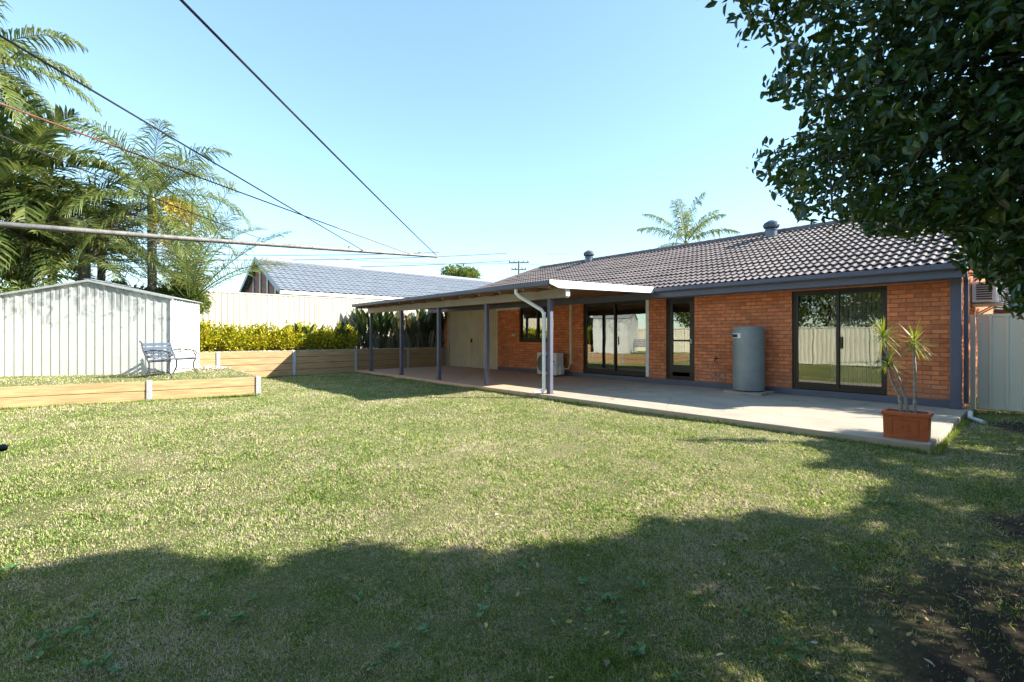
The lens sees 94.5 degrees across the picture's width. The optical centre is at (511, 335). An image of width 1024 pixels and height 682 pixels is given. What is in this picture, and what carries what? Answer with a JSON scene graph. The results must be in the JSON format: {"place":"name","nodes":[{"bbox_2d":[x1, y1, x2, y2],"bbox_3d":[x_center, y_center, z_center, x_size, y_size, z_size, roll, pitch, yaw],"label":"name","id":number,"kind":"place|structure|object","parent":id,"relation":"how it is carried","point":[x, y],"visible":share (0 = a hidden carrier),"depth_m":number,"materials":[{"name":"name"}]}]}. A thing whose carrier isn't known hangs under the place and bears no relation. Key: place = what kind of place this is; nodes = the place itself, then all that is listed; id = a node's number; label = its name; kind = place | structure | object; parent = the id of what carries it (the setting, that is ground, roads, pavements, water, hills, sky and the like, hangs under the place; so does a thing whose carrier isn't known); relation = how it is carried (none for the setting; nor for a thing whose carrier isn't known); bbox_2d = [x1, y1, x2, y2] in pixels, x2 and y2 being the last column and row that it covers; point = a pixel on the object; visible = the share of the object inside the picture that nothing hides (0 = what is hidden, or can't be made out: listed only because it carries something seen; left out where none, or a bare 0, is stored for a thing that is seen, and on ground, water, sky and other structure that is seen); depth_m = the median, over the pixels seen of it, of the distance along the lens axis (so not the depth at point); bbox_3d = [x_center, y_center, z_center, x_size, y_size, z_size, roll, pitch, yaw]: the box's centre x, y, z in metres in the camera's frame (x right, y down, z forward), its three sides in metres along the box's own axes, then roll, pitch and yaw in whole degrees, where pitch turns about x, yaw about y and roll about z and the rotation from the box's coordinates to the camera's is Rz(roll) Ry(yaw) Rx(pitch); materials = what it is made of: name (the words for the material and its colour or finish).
{"place":"outdoors","nodes":[
{"label":"outdoors","id":0,"kind":"place"},
{"bbox_2d":[0,368,255,409],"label":"raised lawn","id":1,"kind":"structure","parent":0,"point":[117,379],"depth_m":11.00,"materials":[{"name":"green plant"}]},
{"bbox_2d":[0,250,58,292],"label":"leafy shrub","id":2,"kind":"object","parent":1,"relation":"on","point":[13,287],"visible":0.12,"depth_m":13.53,"materials":[{"name":"green plant"}]},
{"bbox_2d":[0,0,101,157],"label":"palm tree","id":3,"kind":"object","parent":1,"relation":"on","point":[7,77],"visible":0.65,"depth_m":13.69,"materials":[{"name":"green plant"}]},
{"bbox_2d":[0,137,101,288],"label":"palm tree","id":4,"kind":"object","parent":1,"relation":"on","point":[6,169],"visible":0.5,"depth_m":12.96,"materials":[{"name":"green plant"}]},
{"bbox_2d":[0,208,109,287],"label":"palm tree","id":5,"kind":"object","parent":1,"relation":"on","point":[76,278],"visible":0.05,"depth_m":15.52,"materials":[{"name":"green plant"}]},
{"bbox_2d":[0,80,133,288],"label":"palm tree","id":6,"kind":"object","parent":1,"relation":"on","point":[41,133],"visible":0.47,"depth_m":13.52,"materials":[{"name":"green plant"}]},
{"bbox_2d":[0,165,146,286],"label":"palm tree","id":7,"kind":"object","parent":1,"relation":"on","point":[50,254],"visible":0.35,"depth_m":13.88,"materials":[{"name":"green plant"}]},
{"bbox_2d":[0,279,201,375],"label":"garden shed","id":8,"kind":"structure","parent":1,"relation":"on","point":[89,327],"depth_m":12.04,"materials":[{"name":"metal"}]},
{"bbox_2d":[0,168,202,290],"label":"palm tree","id":9,"kind":"object","parent":1,"relation":"on","point":[84,273],"visible":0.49,"depth_m":14.05,"materials":[{"name":"green plant"}]},
{"bbox_2d":[106,278,160,290],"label":"leafy shrub","id":10,"kind":"object","parent":1,"relation":"on","point":[124,283],"visible":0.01,"depth_m":15.07,"materials":[{"name":"green plant"}]},
{"bbox_2d":[12,116,255,290],"bbox_3d":[-11.603,-2.681,15.042,5.786,7.342,5.697,0,0,-42],"label":"palm tree","id":11,"kind":"object","parent":1,"relation":"on","point":[146,181],"visible":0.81,"depth_m":14.38,"materials":[{"name":"green plant"}]},
{"bbox_2d":[139,340,197,377],"bbox_3d":[-8.445,0.554,11.696,0.727,0.891,1.234,0,0,-10],"label":"garden bench","id":12,"kind":"object","parent":1,"relation":"on","point":[153,350],"visible":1,"depth_m":11.42,"materials":[{"name":"paint"}]},
{"bbox_2d":[148,280,213,314],"bbox_3d":[-10.760,-0.430,15.418,1.913,2.912,1.630,0,0,-13],"label":"leafy shrub","id":13,"kind":"object","parent":1,"relation":"on","point":[206,303],"visible":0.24,"depth_m":15.05,"materials":[{"name":"green plant"}]},
{"bbox_2d":[193,365,225,370],"bbox_3d":[-8.992,0.956,14.082,0.877,0.114,2.246,0,0,-42],"label":"rubble","id":14,"kind":"object","parent":1,"relation":"on","point":[212,367],"visible":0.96,"depth_m":13.91,"materials":[{"name":"white stone"}]},
{"bbox_2d":[91,261,502,268],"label":"power line","id":15,"kind":"object","parent":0,"point":[379,266],"visible":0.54,"depth_m":56.63,"materials":[{"name":"grey metal"}]},
{"bbox_2d":[126,253,505,259],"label":"power line","id":16,"kind":"object","parent":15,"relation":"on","point":[380,258],"visible":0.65,"depth_m":54.51,"materials":[{"name":"grey metal"}]},
{"bbox_2d":[159,252,438,255],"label":"power line","id":17,"kind":"object","parent":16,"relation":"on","point":[309,255],"visible":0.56,"depth_m":50.49,"materials":[{"name":"grey metal"}]},
{"bbox_2d":[239,256,491,299],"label":"neighbour house","id":18,"kind":"structure","parent":0,"point":[303,278],"depth_m":24.08,"materials":[{"name":"white paint"}]},
{"bbox_2d":[0,367,1023,681],"bbox_3d":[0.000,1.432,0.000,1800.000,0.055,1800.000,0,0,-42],"label":"ground","id":19,"kind":"structure","parent":0,"point":[930,649],"depth_m":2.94,"materials":[{"name":"green plant"}]},
{"bbox_2d":[0,376,260,407],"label":"retaining wall","id":20,"kind":"structure","parent":19,"relation":"on","point":[82,392],"depth_m":10.12,"materials":[{"name":"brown wood"}]},
{"bbox_2d":[0,0,437,451],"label":"clothes hoist","id":21,"kind":"object","parent":19,"relation":"on","point":[3,447],"visible":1,"depth_m":2.08,"materials":[{"name":"grey metal"}]},
{"bbox_2d":[200,353,430,378],"bbox_3d":[-5.456,1.035,19.817,24.900,0.970,1.390,0,0,-42],"label":"garden bed","id":22,"kind":"object","parent":19,"relation":"on","point":[315,362],"visible":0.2,"depth_m":17.30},
{"bbox_2d":[42,166,291,299],"bbox_3d":[-10.414,-2.292,14.960,6.429,5.684,6.814,0,0,-42],"label":"palm tree","id":23,"kind":"object","parent":22,"relation":"on","point":[190,269],"visible":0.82,"depth_m":14.56,"materials":[{"name":"green plant"}]},
{"bbox_2d":[200,318,358,351],"bbox_3d":[-9.538,-0.002,16.145,8.926,1.272,1.366,0,0,-42],"label":"golden hedge","id":24,"kind":"object","parent":22,"relation":"on","point":[285,338],"visible":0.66,"depth_m":16.71,"materials":[{"name":"yellow plant"}]},
{"bbox_2d":[295,323,323,349],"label":"strelitzia plant","id":25,"kind":"object","parent":22,"relation":"on","point":[304,329],"visible":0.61,"depth_m":17.41,"materials":[{"name":"green plant"}]},
{"bbox_2d":[200,347,443,352],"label":"gravel","id":26,"kind":"structure","parent":22,"relation":"on","point":[311,349],"depth_m":17.44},
{"bbox_2d":[329,320,356,348],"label":"strelitzia plant","id":27,"kind":"object","parent":22,"relation":"on","point":[342,325],"visible":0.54,"depth_m":18.39,"materials":[{"name":"green plant"}]},
{"bbox_2d":[346,308,378,348],"bbox_3d":[-6.025,-0.343,19.426,1.476,1.805,1.865,0,0,-42],"label":"strelitzia plant","id":28,"kind":"object","parent":22,"relation":"on","point":[361,319],"visible":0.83,"depth_m":19.14,"materials":[{"name":"green plant"}]},
{"bbox_2d":[362,309,405,348],"bbox_3d":[-5.241,-0.387,19.580,1.578,1.894,1.706,0,0,8],"label":"strelitzia plant","id":29,"kind":"object","parent":22,"relation":"on","point":[382,322],"visible":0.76,"depth_m":19.40,"materials":[{"name":"green plant"}]},
{"bbox_2d":[384,311,412,347],"bbox_3d":[-5.002,-0.344,20.326,1.578,1.809,1.628,0,0,-42],"label":"strelitzia plant","id":30,"kind":"object","parent":22,"relation":"on","point":[396,326],"visible":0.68,"depth_m":20.12,"materials":[{"name":"green plant"}]},
{"bbox_2d":[404,312,434,347],"bbox_3d":[-4.270,-0.283,20.724,1.733,1.686,1.422,0,0,-42],"label":"strelitzia plant","id":31,"kind":"object","parent":22,"relation":"on","point":[413,326],"visible":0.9,"depth_m":20.58,"materials":[{"name":"green plant"}]},
{"bbox_2d":[409,309,441,347],"bbox_3d":[-3.905,-0.477,21.079,1.591,2.075,1.650,0,0,-3],"label":"strelitzia plant","id":32,"kind":"object","parent":22,"relation":"on","point":[423,325],"visible":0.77,"depth_m":21.03,"materials":[{"name":"green plant"}]},
{"bbox_2d":[424,310,447,347],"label":"strelitzia plant","id":33,"kind":"object","parent":22,"relation":"on","point":[443,320],"visible":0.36,"depth_m":21.48,"materials":[{"name":"green plant"}]},
{"bbox_2d":[200,347,447,376],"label":"retaining wall","id":34,"kind":"structure","parent":19,"relation":"on","point":[326,360],"depth_m":17.37,"materials":[{"name":"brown wood"}]},
{"bbox_2d":[0,463,902,680],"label":"weeds","id":35,"kind":"object","parent":19,"relation":"on","point":[115,667],"visible":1,"depth_m":2.29,"materials":[{"name":"green plant"}]},
{"bbox_2d":[440,263,480,278],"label":"distant tree","id":36,"kind":"object","parent":19,"relation":"on","point":[460,271],"visible":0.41,"depth_m":41.18,"materials":[{"name":"green plant"}]},
{"bbox_2d":[0,372,1023,453],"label":"grass edge","id":37,"kind":"object","parent":19,"relation":"on","point":[950,436],"depth_m":8.49,"materials":[{"name":"green plant"}]},
{"bbox_2d":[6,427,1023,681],"bbox_3d":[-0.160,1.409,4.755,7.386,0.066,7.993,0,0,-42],"label":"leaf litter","id":38,"kind":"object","parent":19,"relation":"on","point":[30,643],"visible":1,"depth_m":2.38,"materials":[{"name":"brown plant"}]},
{"bbox_2d":[509,260,528,273],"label":"power pole","id":39,"kind":"object","parent":19,"relation":"on","point":[518,262],"visible":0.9,"depth_m":69.96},
{"bbox_2d":[321,257,516,263],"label":"power line","id":40,"kind":"object","parent":39,"relation":"attached to","point":[428,263],"visible":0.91,"depth_m":78.05,"materials":[{"name":"grey metal"}]},
{"bbox_2d":[637,191,739,247],"bbox_3d":[11.313,-3.891,30.308,6.067,10.622,5.162,0,0,28],"label":"palm tree","id":41,"kind":"object","parent":19,"relation":"on","point":[697,233],"visible":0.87,"depth_m":29.62,"materials":[{"name":"green plant"}]},
{"bbox_2d":[428,217,1002,409],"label":"brick house","id":42,"kind":"structure","parent":19,"relation":"on","point":[812,300],"depth_m":12.03,"materials":[{"name":"orange brick"}]},
{"bbox_2d":[450,312,470,365],"bbox_3d":[-2.262,0.145,20.541,0.026,2.290,1.560,0,0,-42],"label":"storage door","id":43,"kind":"structure","parent":42,"relation":"in","point":[460,323],"depth_m":20.52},
{"bbox_2d":[470,311,497,368],"bbox_3d":[-1.129,0.145,19.217,0.084,2.290,1.885,0,0,-42],"label":"storage door","id":44,"kind":"structure","parent":42,"relation":"in","point":[477,318],"depth_m":19.34,"materials":[{"name":"beige wood"}]},
{"bbox_2d":[496,307,520,310],"bbox_3d":[-0.153,-1.022,17.799,0.085,0.095,1.354,0,0,-42],"label":"wall light","id":45,"kind":"object","parent":42,"relation":"attached to","point":[513,308],"visible":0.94,"depth_m":17.71,"materials":[{"name":"white plastic"}]},
{"bbox_2d":[520,306,546,341],"bbox_3d":[0.926,-0.410,16.855,0.110,1.260,1.726,0,0,-42],"label":"window","id":46,"kind":"structure","parent":42,"relation":"in","point":[522,339],"depth_m":17.20,"materials":[{"name":"brown metal"}]},
{"bbox_2d":[584,300,645,376],"bbox_3d":[3.126,0.060,14.355,0.130,2.200,2.333,0,0,-42],"label":"sliding door","id":47,"kind":"structure","parent":42,"relation":"in","point":[592,370],"depth_m":14.37,"materials":[{"name":"brown metal"}]},
{"bbox_2d":[667,297,693,380],"bbox_3d":[4.559,0.080,12.720,0.130,2.240,0.827,0,0,-42],"label":"back door","id":48,"kind":"structure","parent":42,"relation":"in","point":[677,372],"depth_m":12.78,"materials":[{"name":"brown metal"}]},
{"bbox_2d":[793,286,886,394],"bbox_3d":[6.927,0.085,10.060,0.130,2.170,1.707,0,0,-42],"label":"sliding door","id":49,"kind":"structure","parent":42,"relation":"in","point":[796,384],"depth_m":10.05,"materials":[{"name":"brown metal"}]},
{"bbox_2d":[972,281,1003,316],"bbox_3d":[10.369,-0.789,10.313,0.900,0.742,0.458,0,0,-42],"label":"air conditioner","id":50,"kind":"object","parent":42,"relation":"attached to","point":[983,295],"visible":0.84,"depth_m":10.10,"materials":[{"name":"white paint"}]},
{"bbox_2d":[704,0,1023,319],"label":"fig tree","id":51,"kind":"object","parent":19,"relation":"on","point":[970,196],"visible":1,"depth_m":1.64,"materials":[{"name":"green plant"}]},
{"bbox_2d":[736,419,1023,681],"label":"dirt crumbs","id":52,"kind":"object","parent":19,"relation":"on","point":[871,658],"visible":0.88,"depth_m":2.81,"materials":[{"name":"soil"}]},
{"bbox_2d":[967,410,986,423],"bbox_3d":[7.674,1.346,7.854,0.131,0.152,0.580,0,0,27],"label":"drain pipe","id":53,"kind":"object","parent":19,"relation":"on","point":[970,415],"visible":0.97,"depth_m":7.82,"materials":[{"name":"white plastic"}]},
{"bbox_2d":[970,313,1023,411],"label":"side gate","id":54,"kind":"structure","parent":19,"relation":"on","point":[1000,361],"depth_m":8.71,"materials":[{"name":"metal"}]},
{"bbox_2d":[0,0,1023,291],"label":"sky","id":55,"kind":"structure","parent":0,"point":[530,130],"materials":[{"name":"blue"}]},
{"bbox_2d":[356,366,967,453],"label":"patio","id":56,"kind":"structure","parent":0,"point":[856,420],"depth_m":9.24,"materials":[{"name":"concrete"}]},
{"bbox_2d":[352,279,652,393],"bbox_3d":[-1.021,0.015,15.068,4.135,2.624,10.142,0,0,-42],"label":"patio cover","id":57,"kind":"object","parent":56,"relation":"on","point":[549,291],"visible":1,"depth_m":12.29,"materials":[{"name":"grey metal"}]},
{"bbox_2d":[537,305,572,376],"bbox_3d":[1.405,0.150,15.680,0.604,2.340,1.060,0,0,-42],"label":"air conditioner","id":58,"kind":"object","parent":56,"relation":"on","point":[558,368],"visible":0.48,"depth_m":15.46,"materials":[{"name":"grey metal"}]},
{"bbox_2d":[723,326,773,395],"bbox_3d":[5.450,0.550,10.963,0.775,1.540,0.914,0,0,-42],"label":"water heater","id":59,"kind":"object","parent":56,"relation":"on","point":[748,360],"visible":1,"depth_m":10.65,"materials":[{"name":"grey metal"}]},
{"bbox_2d":[881,408,933,441],"bbox_3d":[5.120,1.147,6.135,0.350,0.345,0.490,0,0,-44],"label":"planter box","id":60,"kind":"object","parent":56,"relation":"on","point":[898,424],"visible":0.98,"depth_m":6.03,"materials":[{"name":"ceramic"}]},
{"bbox_2d":[864,315,936,412],"bbox_3d":[5.021,0.380,6.137,0.997,1.345,0.566,0,0,10],"label":"dracaena plant","id":61,"kind":"object","parent":60,"relation":"in","point":[883,334],"visible":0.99,"depth_m":6.12,"materials":[{"name":"green plant"}]},
{"bbox_2d":[993,282,1013,313],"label":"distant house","id":62,"kind":"structure","parent":0,"point":[998,310],"depth_m":22.93,"materials":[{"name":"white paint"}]},
{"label":"neighbour ground","id":63,"kind":"structure","parent":0,"visible":0},
{"bbox_2d":[15,172,190,287],"bbox_3d":[-14.113,-2.554,16.210,5.191,6.208,4.850,0,0,-7],"label":"palm tree","id":64,"kind":"object","parent":63,"relation":"on","point":[101,275],"visible":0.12,"depth_m":16.09,"materials":[{"name":"green plant"}]},
{"bbox_2d":[200,291,443,351],"bbox_3d":[-4.115,-0.486,21.999,19.460,2.152,0.060,0,0,-42],"label":"boundary fence","id":65,"kind":"object","parent":63,"relation":"on","point":[246,309],"visible":0.23,"depth_m":18.00,"materials":[{"name":"beige metal"}]}
]}

